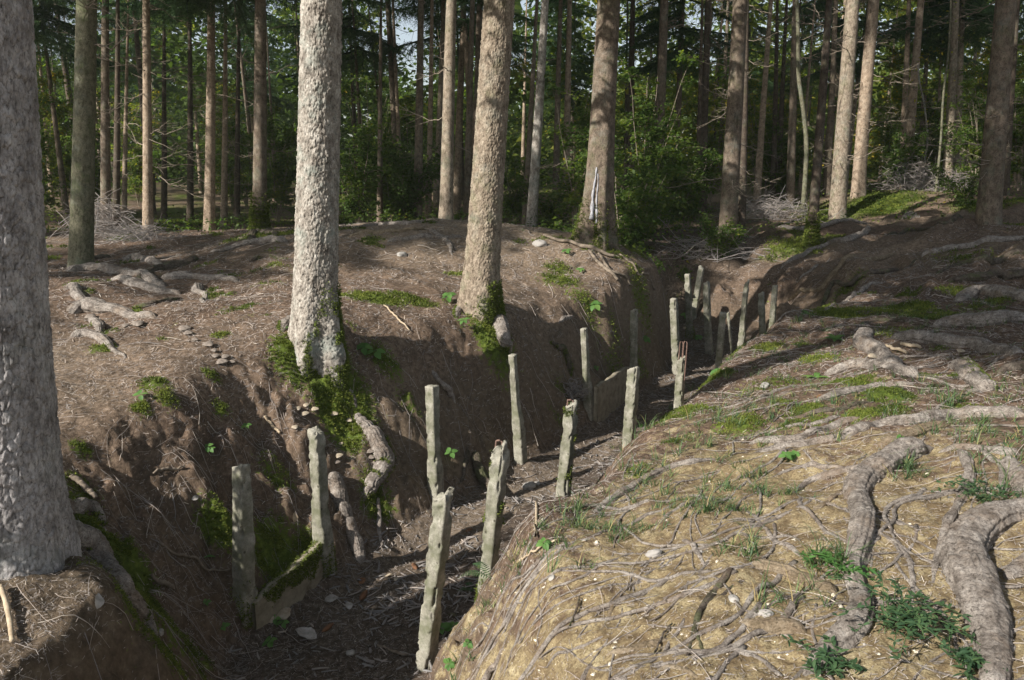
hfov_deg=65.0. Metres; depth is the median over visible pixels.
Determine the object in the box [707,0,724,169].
spruce tree
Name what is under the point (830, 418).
tree root
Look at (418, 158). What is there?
spruce tree
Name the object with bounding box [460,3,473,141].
spruce tree
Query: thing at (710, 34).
spruce tree
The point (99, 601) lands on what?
stone
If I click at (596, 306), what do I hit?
seedling
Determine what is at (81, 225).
spruce tree
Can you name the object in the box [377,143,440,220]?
bush
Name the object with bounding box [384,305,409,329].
fallen stick
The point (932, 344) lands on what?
tree root
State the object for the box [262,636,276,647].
seedling
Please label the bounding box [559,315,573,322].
tree root
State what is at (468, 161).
spruce tree
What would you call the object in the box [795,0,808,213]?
birch
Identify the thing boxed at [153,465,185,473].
fallen stick
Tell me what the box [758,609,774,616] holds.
stone
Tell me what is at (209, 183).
spruce tree
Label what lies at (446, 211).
spruce tree
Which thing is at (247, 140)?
spruce tree
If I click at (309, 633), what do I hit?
stone
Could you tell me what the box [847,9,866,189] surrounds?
spruce tree
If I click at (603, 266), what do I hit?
fallen stick
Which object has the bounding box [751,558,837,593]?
tree root
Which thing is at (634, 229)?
bush
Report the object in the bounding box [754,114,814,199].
bush
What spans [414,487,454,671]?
concrete post
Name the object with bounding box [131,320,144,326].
mushroom
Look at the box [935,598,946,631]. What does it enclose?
tree root
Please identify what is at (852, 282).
tree root
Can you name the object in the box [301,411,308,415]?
stone
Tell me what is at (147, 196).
spruce tree
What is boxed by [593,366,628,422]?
concrete slab
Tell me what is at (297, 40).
spruce tree
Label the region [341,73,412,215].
bush
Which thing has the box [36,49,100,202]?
bush
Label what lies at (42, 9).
spruce tree
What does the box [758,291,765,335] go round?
concrete post
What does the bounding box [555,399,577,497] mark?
concrete post
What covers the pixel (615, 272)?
fallen stick
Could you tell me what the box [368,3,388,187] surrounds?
spruce tree
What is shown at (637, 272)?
fallen stick
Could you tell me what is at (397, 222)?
tree root
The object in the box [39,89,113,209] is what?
bush
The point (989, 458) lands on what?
tree root
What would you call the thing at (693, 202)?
bush
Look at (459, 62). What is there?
spruce tree
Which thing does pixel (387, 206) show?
bush
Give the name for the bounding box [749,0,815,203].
spruce tree
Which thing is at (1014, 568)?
tree root
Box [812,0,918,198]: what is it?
spruce tree
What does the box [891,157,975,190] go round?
brush heap
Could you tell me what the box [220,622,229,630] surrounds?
seedling
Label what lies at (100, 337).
tree root
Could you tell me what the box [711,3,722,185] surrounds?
spruce tree
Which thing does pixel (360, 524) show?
hair roots
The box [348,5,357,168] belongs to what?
spruce tree
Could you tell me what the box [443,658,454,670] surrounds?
seedling
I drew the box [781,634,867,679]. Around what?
weed clump
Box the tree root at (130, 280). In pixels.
[111,274,180,293]
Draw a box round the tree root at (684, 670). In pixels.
[653,664,697,677]
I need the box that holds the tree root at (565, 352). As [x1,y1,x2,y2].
[549,341,573,376]
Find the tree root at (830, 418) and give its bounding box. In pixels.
[768,415,839,432]
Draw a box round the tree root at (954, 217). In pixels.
[886,213,962,235]
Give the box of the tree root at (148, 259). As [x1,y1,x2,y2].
[123,253,161,264]
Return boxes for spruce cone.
[321,623,333,631]
[359,590,367,600]
[444,609,456,617]
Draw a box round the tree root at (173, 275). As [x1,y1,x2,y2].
[161,271,238,282]
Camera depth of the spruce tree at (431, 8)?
19.40 m
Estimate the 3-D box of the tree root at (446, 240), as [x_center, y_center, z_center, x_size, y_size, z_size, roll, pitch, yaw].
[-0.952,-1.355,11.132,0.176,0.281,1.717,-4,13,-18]
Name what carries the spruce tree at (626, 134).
on the ground at (136, 655)
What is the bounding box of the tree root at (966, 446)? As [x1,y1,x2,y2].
[938,443,1019,455]
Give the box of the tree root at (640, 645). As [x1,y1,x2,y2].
[606,638,666,655]
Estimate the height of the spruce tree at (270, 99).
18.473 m
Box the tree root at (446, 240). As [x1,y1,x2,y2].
[427,228,452,254]
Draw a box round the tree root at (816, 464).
[771,461,849,477]
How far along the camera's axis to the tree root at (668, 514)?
3.81 m
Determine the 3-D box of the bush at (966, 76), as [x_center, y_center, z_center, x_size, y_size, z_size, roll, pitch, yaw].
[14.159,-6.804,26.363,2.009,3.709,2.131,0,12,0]
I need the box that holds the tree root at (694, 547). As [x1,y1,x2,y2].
[682,539,704,564]
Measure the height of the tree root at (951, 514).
0.150 m
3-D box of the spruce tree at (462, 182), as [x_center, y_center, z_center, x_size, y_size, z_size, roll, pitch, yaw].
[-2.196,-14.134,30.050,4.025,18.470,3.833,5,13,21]
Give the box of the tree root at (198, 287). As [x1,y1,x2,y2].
[191,282,208,302]
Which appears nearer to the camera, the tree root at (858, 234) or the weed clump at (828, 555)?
the weed clump at (828, 555)
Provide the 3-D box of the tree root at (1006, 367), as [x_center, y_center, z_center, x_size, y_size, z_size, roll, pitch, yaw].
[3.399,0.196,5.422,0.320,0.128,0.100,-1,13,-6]
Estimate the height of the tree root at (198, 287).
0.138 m
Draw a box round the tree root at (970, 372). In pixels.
[949,357,998,391]
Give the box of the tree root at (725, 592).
[712,580,744,599]
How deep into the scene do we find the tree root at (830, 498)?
3.55 m
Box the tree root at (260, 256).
[248,253,287,261]
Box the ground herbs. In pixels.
[45,174,1023,278]
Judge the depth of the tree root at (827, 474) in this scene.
3.94 m
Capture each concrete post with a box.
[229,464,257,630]
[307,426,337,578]
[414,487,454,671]
[425,384,443,501]
[474,439,509,602]
[508,354,527,464]
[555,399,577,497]
[580,328,593,420]
[622,366,639,447]
[629,309,637,368]
[669,298,680,374]
[673,341,687,408]
[684,274,695,339]
[692,265,703,319]
[703,281,713,354]
[715,312,725,368]
[727,312,732,353]
[737,279,749,347]
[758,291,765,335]
[769,285,777,327]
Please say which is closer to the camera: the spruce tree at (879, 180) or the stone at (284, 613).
the stone at (284, 613)
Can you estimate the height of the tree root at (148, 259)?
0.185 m
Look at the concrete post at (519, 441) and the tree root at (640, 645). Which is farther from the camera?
the concrete post at (519, 441)
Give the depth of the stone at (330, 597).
5.46 m
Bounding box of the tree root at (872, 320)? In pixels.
[855,318,910,325]
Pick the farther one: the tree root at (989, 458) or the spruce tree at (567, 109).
the spruce tree at (567, 109)
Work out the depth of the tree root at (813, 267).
13.46 m
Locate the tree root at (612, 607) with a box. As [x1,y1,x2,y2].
[601,585,632,629]
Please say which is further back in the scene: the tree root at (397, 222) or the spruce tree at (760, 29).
the spruce tree at (760, 29)
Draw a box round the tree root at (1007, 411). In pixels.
[754,405,1023,452]
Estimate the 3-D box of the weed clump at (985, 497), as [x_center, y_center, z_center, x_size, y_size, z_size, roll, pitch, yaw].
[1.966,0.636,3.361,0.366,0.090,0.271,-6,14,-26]
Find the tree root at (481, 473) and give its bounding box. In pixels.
[471,451,489,490]
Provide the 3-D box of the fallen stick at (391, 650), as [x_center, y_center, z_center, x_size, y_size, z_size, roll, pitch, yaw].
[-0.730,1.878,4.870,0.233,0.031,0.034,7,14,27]
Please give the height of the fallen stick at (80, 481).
0.141 m
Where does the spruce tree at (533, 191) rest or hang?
on the ground at (136, 655)
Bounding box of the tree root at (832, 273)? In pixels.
[786,253,896,300]
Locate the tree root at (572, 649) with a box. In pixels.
[544,636,602,667]
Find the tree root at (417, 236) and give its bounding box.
[387,233,460,241]
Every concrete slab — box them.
[251,540,323,629]
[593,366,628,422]
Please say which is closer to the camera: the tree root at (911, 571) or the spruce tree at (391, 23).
the tree root at (911, 571)
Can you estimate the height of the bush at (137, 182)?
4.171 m
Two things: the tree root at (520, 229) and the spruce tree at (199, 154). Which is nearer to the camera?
the tree root at (520, 229)
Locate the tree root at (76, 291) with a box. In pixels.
[65,282,85,300]
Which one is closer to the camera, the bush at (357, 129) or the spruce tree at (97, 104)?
the bush at (357, 129)
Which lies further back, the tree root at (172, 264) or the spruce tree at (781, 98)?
the spruce tree at (781, 98)
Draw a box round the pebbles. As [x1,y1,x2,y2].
[355,379,1000,679]
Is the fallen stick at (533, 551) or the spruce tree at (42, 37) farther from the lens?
the spruce tree at (42, 37)
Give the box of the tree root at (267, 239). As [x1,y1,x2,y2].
[210,235,287,252]
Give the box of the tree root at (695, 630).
[693,628,708,656]
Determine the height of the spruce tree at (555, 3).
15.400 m
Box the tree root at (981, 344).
[890,329,1023,355]
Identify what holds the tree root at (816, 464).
on the ground at (136, 655)
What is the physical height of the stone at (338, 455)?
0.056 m
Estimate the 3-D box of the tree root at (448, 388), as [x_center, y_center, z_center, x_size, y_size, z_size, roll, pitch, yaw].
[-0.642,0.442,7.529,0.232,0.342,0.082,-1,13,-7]
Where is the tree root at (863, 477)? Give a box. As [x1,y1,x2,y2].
[802,436,933,675]
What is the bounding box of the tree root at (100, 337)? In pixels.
[70,329,126,358]
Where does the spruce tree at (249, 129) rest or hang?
on the ground at (136, 655)
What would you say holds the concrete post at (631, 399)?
on the ground at (136, 655)
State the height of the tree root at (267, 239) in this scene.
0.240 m
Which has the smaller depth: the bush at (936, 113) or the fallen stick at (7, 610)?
the fallen stick at (7, 610)
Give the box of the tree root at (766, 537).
[727,532,798,539]
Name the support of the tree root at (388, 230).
on the ground at (136, 655)
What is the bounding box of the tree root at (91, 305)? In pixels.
[66,297,156,318]
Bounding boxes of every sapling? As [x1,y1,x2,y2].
[881,55,948,186]
[911,0,977,191]
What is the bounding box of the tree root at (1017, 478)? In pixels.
[1001,455,1023,497]
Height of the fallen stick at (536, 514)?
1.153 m
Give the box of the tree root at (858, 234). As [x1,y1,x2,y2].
[778,225,870,271]
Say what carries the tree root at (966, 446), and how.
on the ground at (136, 655)
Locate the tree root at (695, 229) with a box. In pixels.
[636,219,766,240]
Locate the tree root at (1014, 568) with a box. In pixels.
[1003,552,1023,579]
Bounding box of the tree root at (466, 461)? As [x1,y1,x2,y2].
[459,444,469,483]
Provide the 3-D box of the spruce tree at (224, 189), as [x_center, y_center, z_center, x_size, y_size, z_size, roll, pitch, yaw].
[-6.288,-11.272,17.855,4.347,18.366,3.979,5,12,-1]
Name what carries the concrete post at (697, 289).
on the ground at (136, 655)
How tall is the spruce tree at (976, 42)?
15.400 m
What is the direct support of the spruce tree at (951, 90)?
on the ground at (136, 655)
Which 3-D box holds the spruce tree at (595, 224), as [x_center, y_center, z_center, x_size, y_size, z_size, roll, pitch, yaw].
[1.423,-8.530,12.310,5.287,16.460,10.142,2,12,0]
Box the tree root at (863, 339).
[852,327,919,375]
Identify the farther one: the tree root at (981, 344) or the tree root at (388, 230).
the tree root at (388, 230)
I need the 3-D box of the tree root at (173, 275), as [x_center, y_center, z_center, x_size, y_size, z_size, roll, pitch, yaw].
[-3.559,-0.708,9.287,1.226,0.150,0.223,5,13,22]
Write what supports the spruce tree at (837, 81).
on the ground at (136, 655)
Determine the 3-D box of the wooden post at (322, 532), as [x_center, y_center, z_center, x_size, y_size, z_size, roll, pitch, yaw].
[-1.322,1.228,5.585,0.176,1.301,0.172,8,15,32]
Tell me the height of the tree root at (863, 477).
0.241 m
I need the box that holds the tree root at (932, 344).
[925,335,991,346]
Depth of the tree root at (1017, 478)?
3.50 m
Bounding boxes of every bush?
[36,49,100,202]
[38,89,70,220]
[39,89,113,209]
[96,88,175,206]
[193,97,253,208]
[195,81,252,207]
[248,85,298,221]
[339,123,387,222]
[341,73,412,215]
[353,127,433,220]
[355,80,428,206]
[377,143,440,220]
[503,141,545,222]
[512,172,577,226]
[538,205,579,231]
[544,70,642,228]
[583,134,688,251]
[614,179,686,237]
[617,50,710,226]
[629,238,665,278]
[638,132,709,229]
[660,129,722,227]
[666,61,760,206]
[696,211,748,259]
[718,60,800,176]
[747,69,825,200]
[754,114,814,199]
[867,35,939,189]
[877,115,934,189]
[896,60,980,183]
[916,72,977,185]
[923,64,1020,182]
[928,162,979,206]
[943,28,1023,160]
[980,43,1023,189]
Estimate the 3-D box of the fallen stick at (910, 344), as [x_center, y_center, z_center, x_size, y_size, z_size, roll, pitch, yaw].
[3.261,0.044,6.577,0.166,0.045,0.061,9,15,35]
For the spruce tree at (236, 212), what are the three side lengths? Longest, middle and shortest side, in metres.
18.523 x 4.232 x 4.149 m
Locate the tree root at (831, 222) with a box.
[737,218,867,237]
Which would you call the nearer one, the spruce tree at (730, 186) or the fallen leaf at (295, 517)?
the fallen leaf at (295, 517)
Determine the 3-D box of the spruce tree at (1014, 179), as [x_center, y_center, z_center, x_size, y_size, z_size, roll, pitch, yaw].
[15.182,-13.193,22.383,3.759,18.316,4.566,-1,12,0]
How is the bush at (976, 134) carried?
on the ground at (136, 655)
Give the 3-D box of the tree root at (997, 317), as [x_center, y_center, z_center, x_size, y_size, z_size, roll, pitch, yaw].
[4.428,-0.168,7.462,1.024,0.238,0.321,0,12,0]
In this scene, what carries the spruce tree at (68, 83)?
on the ground at (136, 655)
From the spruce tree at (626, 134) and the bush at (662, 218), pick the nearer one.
the bush at (662, 218)
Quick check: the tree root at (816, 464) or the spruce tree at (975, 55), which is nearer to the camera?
the tree root at (816, 464)
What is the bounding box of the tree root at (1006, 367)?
[997,360,1023,375]
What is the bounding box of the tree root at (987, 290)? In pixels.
[955,284,1023,301]
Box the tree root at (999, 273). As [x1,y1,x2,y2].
[948,268,1023,281]
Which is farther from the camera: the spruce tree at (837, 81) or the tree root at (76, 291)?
the spruce tree at (837, 81)
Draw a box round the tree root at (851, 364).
[825,359,890,375]
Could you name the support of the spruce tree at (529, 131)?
on the ground at (136, 655)
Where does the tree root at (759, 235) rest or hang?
on the ground at (136, 655)
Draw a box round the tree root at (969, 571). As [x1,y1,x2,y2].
[938,497,1023,679]
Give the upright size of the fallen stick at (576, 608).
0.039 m
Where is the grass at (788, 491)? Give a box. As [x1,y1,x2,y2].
[443,297,1023,679]
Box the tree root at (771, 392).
[725,384,795,407]
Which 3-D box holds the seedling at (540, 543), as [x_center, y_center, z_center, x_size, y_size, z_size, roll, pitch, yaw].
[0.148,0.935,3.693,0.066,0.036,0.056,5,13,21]
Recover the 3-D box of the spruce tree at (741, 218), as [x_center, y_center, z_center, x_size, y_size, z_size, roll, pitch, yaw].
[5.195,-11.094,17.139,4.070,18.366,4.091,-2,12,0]
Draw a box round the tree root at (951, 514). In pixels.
[931,449,976,582]
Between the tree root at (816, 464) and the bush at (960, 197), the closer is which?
the tree root at (816, 464)
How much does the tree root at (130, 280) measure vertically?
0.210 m
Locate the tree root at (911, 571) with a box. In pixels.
[896,539,915,605]
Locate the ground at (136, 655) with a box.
[0,173,1023,679]
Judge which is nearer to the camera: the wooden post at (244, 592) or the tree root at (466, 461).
the wooden post at (244, 592)
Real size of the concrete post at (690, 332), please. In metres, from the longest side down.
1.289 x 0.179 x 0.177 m
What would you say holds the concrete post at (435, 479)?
on the ground at (136, 655)
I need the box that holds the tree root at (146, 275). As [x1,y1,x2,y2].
[65,262,166,286]
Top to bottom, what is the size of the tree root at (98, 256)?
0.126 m
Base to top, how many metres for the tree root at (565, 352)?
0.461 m
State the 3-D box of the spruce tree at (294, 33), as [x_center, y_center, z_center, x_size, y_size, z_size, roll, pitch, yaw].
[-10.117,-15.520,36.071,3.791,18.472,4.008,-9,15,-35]
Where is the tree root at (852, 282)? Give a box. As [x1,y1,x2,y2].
[808,259,916,311]
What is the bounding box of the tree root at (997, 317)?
[932,309,1023,326]
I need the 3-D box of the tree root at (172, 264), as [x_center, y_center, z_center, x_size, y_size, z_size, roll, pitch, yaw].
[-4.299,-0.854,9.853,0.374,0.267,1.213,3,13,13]
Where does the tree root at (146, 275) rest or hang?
on the ground at (136, 655)
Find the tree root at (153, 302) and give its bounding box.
[131,297,181,307]
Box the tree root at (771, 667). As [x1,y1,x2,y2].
[729,644,782,675]
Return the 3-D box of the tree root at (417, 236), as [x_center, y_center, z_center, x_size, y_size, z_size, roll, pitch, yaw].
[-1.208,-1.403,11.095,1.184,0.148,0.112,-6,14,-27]
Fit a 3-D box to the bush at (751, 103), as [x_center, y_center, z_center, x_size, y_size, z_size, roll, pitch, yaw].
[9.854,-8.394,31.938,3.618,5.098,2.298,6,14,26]
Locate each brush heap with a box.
[46,187,156,243]
[94,210,196,245]
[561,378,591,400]
[643,216,781,262]
[711,179,843,222]
[867,150,954,191]
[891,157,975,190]
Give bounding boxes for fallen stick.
[0,584,14,642]
[69,473,97,498]
[151,573,174,588]
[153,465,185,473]
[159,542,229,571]
[264,415,280,433]
[377,644,408,655]
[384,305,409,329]
[521,539,556,559]
[534,501,537,536]
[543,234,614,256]
[569,596,579,625]
[588,249,618,280]
[597,252,631,285]
[619,253,654,289]
[653,622,672,653]
[885,344,907,353]
[900,342,921,348]
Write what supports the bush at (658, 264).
on the ground at (136, 655)
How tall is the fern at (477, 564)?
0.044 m
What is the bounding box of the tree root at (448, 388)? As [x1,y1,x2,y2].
[432,370,455,402]
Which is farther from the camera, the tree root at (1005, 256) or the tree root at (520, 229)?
the tree root at (520, 229)
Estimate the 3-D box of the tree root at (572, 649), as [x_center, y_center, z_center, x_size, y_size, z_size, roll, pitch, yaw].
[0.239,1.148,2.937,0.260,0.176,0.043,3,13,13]
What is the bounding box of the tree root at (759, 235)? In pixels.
[693,232,763,260]
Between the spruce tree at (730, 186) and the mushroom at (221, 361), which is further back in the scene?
the spruce tree at (730, 186)
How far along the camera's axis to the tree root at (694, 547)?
3.33 m
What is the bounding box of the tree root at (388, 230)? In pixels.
[348,227,424,236]
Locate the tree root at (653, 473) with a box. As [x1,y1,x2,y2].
[593,458,711,512]
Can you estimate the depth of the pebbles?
3.19 m
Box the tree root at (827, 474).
[792,464,857,492]
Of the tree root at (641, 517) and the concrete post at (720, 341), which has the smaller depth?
the tree root at (641, 517)
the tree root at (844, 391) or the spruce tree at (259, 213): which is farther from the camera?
the spruce tree at (259, 213)
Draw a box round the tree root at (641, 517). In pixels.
[588,502,675,537]
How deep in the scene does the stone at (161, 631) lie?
4.12 m
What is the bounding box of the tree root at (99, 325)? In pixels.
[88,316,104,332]
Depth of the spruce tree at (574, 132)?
40.21 m
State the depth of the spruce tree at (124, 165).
19.36 m
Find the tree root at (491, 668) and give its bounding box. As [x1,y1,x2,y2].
[481,646,503,679]
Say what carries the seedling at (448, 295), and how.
on the ground at (136, 655)
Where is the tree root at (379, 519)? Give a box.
[376,497,383,549]
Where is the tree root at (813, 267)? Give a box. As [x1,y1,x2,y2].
[795,257,830,283]
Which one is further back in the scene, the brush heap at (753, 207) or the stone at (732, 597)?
the brush heap at (753, 207)
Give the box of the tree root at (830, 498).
[811,488,842,511]
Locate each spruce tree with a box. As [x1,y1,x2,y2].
[0,0,159,639]
[32,0,153,218]
[33,1,54,198]
[34,15,74,88]
[37,0,274,234]
[48,21,61,147]
[50,0,169,234]
[54,3,72,135]
[67,0,151,266]
[96,0,154,235]
[96,0,173,225]
[96,0,195,108]
[96,74,100,132]
[96,114,99,166]
[97,0,300,231]
[98,51,112,177]
[124,0,387,244]
[128,11,194,219]
[131,0,156,213]
[135,18,231,220]
[141,14,155,194]
[186,17,203,192]
[187,5,272,226]
[194,0,272,216]
[202,0,296,188]
[234,4,252,173]
[242,34,251,179]
[244,23,253,131]
[266,19,277,190]
[275,0,416,213]
[276,0,356,407]
[292,1,297,75]
[295,6,299,88]
[339,141,341,212]
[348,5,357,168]
[355,0,555,213]
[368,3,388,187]
[376,0,382,222]
[382,0,425,219]
[382,0,483,219]
[385,0,396,146]
[389,0,392,42]
[392,0,400,156]
[394,0,508,219]
[412,0,467,218]
[452,0,514,354]
[454,0,475,219]
[456,8,463,200]
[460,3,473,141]
[472,2,482,162]
[507,0,538,223]
[511,0,567,226]
[518,0,619,122]
[520,0,526,174]
[520,0,580,217]
[551,0,585,217]
[570,0,620,251]
[570,1,575,174]
[573,19,575,173]
[590,0,763,149]
[616,0,654,175]
[623,1,627,188]
[624,0,718,165]
[646,3,652,154]
[654,1,659,125]
[655,0,781,253]
[669,5,721,173]
[680,0,748,221]
[692,0,774,231]
[694,0,790,106]
[700,0,709,213]
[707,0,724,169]
[708,0,711,102]
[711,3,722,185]
[715,0,729,190]
[723,0,791,207]
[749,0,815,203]
[753,0,905,108]
[755,0,824,201]
[782,0,833,207]
[782,0,855,246]
[797,0,815,197]
[802,0,864,195]
[807,29,815,129]
[811,0,885,219]
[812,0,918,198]
[821,4,841,180]
[822,0,845,183]
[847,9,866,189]
[856,0,1023,187]
[868,0,966,189]
[874,0,1023,181]
[877,0,898,181]
[899,0,910,188]
[906,0,990,188]
[913,0,1023,226]
[917,14,942,180]
[960,0,1023,195]
[964,29,976,182]
[978,0,1023,80]
[1011,95,1023,184]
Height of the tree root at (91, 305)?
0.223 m
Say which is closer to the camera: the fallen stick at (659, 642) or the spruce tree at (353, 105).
the fallen stick at (659, 642)
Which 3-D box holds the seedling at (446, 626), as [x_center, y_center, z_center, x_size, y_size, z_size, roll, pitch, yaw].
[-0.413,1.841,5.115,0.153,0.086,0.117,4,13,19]
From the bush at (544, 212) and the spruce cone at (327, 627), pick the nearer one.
the spruce cone at (327, 627)
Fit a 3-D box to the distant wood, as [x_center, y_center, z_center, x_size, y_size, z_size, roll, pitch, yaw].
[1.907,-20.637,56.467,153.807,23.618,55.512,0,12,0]
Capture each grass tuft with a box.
[562,490,602,513]
[621,456,658,475]
[694,486,722,512]
[735,531,767,562]
[814,542,881,570]
[894,449,941,472]
[928,388,966,407]
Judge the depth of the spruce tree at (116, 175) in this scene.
14.46 m
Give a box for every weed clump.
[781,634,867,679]
[796,549,878,581]
[821,569,980,658]
[931,475,1021,503]
[938,622,1007,679]
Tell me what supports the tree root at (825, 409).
on the ground at (136, 655)
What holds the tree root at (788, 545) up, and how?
on the ground at (136, 655)
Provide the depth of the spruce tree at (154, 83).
37.31 m
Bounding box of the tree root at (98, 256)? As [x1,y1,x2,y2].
[94,254,110,258]
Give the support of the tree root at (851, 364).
on the ground at (136, 655)
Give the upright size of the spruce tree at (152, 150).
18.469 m
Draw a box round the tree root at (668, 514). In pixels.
[654,496,714,529]
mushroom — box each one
[84,313,95,318]
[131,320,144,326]
[178,325,190,330]
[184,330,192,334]
[202,341,213,346]
[217,358,227,363]
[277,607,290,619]
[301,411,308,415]
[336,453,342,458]
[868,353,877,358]
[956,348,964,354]
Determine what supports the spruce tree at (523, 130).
on the ground at (136, 655)
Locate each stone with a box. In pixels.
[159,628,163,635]
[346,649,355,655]
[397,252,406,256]
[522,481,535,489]
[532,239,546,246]
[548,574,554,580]
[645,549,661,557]
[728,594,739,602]
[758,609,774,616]
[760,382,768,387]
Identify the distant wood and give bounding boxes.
[35,0,1023,196]
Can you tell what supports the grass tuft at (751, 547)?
on the ground at (136, 655)
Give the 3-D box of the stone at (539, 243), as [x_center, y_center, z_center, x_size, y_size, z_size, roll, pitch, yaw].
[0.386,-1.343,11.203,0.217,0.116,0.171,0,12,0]
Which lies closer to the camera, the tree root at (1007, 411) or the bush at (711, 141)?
the tree root at (1007, 411)
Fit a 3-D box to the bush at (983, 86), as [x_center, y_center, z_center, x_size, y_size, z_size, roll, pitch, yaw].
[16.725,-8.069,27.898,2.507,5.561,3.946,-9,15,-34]
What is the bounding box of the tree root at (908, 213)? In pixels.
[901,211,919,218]
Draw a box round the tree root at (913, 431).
[875,420,950,446]
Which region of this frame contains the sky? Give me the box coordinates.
[33,0,1023,154]
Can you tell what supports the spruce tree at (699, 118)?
on the ground at (136, 655)
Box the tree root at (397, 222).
[352,220,438,228]
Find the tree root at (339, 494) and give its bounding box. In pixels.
[328,471,365,563]
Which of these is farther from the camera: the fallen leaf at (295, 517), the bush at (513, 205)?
the bush at (513, 205)
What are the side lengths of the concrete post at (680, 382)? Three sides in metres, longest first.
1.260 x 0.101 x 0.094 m
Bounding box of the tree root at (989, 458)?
[979,449,1005,495]
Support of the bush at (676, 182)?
on the ground at (136, 655)
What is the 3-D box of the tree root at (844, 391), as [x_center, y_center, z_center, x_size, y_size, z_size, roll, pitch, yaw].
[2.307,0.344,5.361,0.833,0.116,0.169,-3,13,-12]
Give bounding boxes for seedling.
[132,390,147,399]
[203,599,210,605]
[205,443,215,451]
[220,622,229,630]
[241,423,251,428]
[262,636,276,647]
[273,614,288,627]
[356,343,385,358]
[440,621,458,634]
[442,292,456,302]
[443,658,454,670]
[444,447,457,457]
[457,317,469,325]
[463,638,472,647]
[536,537,551,550]
[562,248,571,253]
[590,300,602,310]
[643,336,650,342]
[778,451,795,460]
[792,450,799,458]
[799,372,829,379]
[817,334,845,341]
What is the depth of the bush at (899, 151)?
22.78 m
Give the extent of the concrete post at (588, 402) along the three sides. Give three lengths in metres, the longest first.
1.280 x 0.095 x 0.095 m
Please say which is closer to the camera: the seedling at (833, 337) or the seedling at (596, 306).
the seedling at (833, 337)
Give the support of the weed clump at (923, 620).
on the ground at (136, 655)
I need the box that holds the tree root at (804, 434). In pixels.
[749,416,859,443]
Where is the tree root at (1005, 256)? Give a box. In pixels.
[936,248,1023,273]
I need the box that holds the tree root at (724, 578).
[686,567,732,655]
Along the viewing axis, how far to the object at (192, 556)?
4.99 m
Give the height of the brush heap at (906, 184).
1.250 m
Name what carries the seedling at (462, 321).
on the ground at (136, 655)
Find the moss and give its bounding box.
[45,188,1023,679]
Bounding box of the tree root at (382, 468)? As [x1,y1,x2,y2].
[352,413,395,502]
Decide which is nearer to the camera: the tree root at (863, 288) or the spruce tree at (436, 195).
the tree root at (863, 288)
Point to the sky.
(407, 36)
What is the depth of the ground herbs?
17.75 m
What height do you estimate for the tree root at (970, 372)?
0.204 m
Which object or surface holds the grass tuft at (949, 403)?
on the ground at (136, 655)
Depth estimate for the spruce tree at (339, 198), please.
26.93 m
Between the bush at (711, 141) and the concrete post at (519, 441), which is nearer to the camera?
the concrete post at (519, 441)
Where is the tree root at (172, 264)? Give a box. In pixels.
[136,255,198,278]
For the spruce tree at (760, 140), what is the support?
on the ground at (136, 655)
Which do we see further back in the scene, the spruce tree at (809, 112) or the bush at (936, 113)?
the spruce tree at (809, 112)
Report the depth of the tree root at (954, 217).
14.21 m
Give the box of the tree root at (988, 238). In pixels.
[921,235,1023,256]
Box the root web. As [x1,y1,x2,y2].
[440,310,1023,679]
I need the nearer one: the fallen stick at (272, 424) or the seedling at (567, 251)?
the fallen stick at (272, 424)
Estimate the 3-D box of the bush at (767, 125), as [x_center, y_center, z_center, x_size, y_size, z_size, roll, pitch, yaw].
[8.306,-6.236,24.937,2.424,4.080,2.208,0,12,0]
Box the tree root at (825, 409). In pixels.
[785,401,869,418]
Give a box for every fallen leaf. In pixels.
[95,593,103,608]
[293,512,297,521]
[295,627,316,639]
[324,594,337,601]
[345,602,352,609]
[359,577,365,583]
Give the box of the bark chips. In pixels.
[229,327,732,679]
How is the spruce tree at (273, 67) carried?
on the ground at (136, 655)
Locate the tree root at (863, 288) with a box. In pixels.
[813,281,882,315]
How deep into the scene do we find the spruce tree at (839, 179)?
19.15 m
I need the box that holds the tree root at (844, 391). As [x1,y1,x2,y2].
[813,381,912,401]
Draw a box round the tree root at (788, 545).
[737,508,800,555]
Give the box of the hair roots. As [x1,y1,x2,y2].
[90,250,1023,679]
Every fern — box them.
[459,561,491,578]
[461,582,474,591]
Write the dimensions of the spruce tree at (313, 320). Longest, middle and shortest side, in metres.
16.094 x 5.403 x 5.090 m
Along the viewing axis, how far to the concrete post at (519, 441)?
7.73 m
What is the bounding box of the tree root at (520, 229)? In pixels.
[510,227,530,233]
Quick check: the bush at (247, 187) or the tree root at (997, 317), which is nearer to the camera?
the tree root at (997, 317)
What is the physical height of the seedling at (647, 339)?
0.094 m
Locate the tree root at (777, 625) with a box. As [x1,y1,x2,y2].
[740,616,806,634]
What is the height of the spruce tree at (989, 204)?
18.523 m

